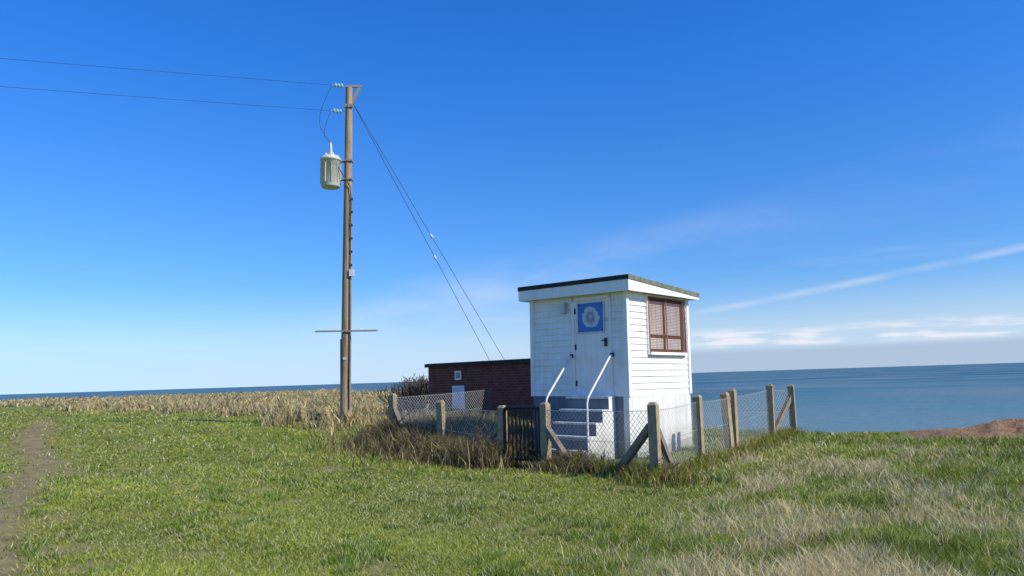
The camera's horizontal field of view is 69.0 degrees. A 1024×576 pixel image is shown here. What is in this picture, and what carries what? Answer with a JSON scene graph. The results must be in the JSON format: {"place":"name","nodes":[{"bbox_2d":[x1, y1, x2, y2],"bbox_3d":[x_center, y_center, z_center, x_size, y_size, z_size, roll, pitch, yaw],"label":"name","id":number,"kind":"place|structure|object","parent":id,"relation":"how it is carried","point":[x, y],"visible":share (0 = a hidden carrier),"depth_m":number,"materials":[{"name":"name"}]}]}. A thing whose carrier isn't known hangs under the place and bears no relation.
{"place":"outdoors","nodes":[
{"label":"outdoors","id":0,"kind":"place"},
{"bbox_2d":[0,394,1023,575],"bbox_3d":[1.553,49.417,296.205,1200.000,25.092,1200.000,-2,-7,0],"label":"ground","id":1,"kind":"structure","parent":0,"point":[32,443],"depth_m":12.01,"materials":[{"name":"green plant"}]},
{"bbox_2d":[0,391,425,435],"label":"tall dry grass","id":2,"kind":"structure","parent":1,"relation":"on","point":[188,409],"depth_m":38.52,"materials":[{"name":"beige plant"}]},
{"bbox_2d":[0,58,503,420],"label":"transformer pole","id":3,"kind":"object","parent":1,"relation":"on","point":[330,172],"visible":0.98,"depth_m":23.26,"materials":[{"name":"brown wood"}]},
{"bbox_2d":[0,387,533,435],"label":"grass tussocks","id":4,"kind":"object","parent":1,"relation":"on","point":[277,407],"depth_m":40.52,"materials":[{"name":"beige plant"}]},
{"bbox_2d":[372,373,428,413],"bbox_3d":[-3.211,3.479,24.305,2.204,1.445,2.068,-7,-8,36],"label":"bare shrub","id":5,"kind":"object","parent":1,"relation":"on","point":[416,389],"visible":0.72,"depth_m":23.99,"materials":[{"name":"plant"}]},
{"bbox_2d":[424,358,533,422],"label":"brick shed","id":6,"kind":"structure","parent":1,"relation":"on","point":[507,382],"depth_m":21.03,"materials":[{"name":"brick"}]},
{"bbox_2d":[356,404,679,474],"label":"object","id":7,"kind":"object","parent":1,"relation":"on","point":[493,446],"visible":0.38,"depth_m":14.47,"materials":[{"name":"plant"}]},
{"bbox_2d":[252,409,811,494],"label":"fence tussocks","id":8,"kind":"object","parent":1,"relation":"on","point":[394,442],"visible":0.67,"depth_m":13.96,"materials":[{"name":"green plant"}]},
{"bbox_2d":[389,384,796,471],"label":"fence posts","id":9,"kind":"object","parent":1,"relation":"on","point":[651,431],"visible":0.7,"depth_m":13.18,"materials":[{"name":"wood"}]},
{"bbox_2d":[502,405,540,467],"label":"fence gate","id":10,"kind":"structure","parent":9,"relation":"attached to","point":[526,407],"depth_m":13.32,"materials":[{"name":"black metal"}]},
{"bbox_2d":[395,389,790,466],"bbox_3d":[1.774,2.816,16.027,9.170,1.302,10.092,-2,-7,0],"label":"chain link fence","id":11,"kind":"object","parent":9,"relation":"attached to","point":[714,408],"visible":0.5,"depth_m":14.03,"materials":[{"name":"grey metal"}]},
{"bbox_2d":[518,274,698,459],"bbox_3d":[1.765,1.815,15.011,2.704,3.785,3.568,-7,-9,41],"label":"lookout hut","id":12,"kind":"object","parent":1,"relation":"on","point":[616,343],"visible":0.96,"depth_m":14.41,"materials":[{"name":"white paint"}]},
{"bbox_2d":[544,428,1023,575],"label":"rough grass","id":13,"kind":"structure","parent":1,"relation":"on","point":[889,539],"depth_m":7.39,"materials":[{"name":"green plant"}]},
{"bbox_2d":[903,418,1023,438],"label":"cliff","id":14,"kind":"structure","parent":1,"relation":"on","point":[1013,427],"depth_m":15.21,"materials":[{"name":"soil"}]},
{"bbox_2d":[0,362,1023,432],"bbox_3d":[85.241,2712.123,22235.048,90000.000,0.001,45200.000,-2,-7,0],"label":"sea","id":15,"kind":"structure","parent":0,"point":[897,398],"depth_m":679.02,"materials":[{"name":"blue liquid"}]},
{"bbox_2d":[0,0,1023,394],"label":"sky","id":16,"kind":"structure","parent":0,"point":[835,183],"materials":[{"name":"blue"}]}
]}

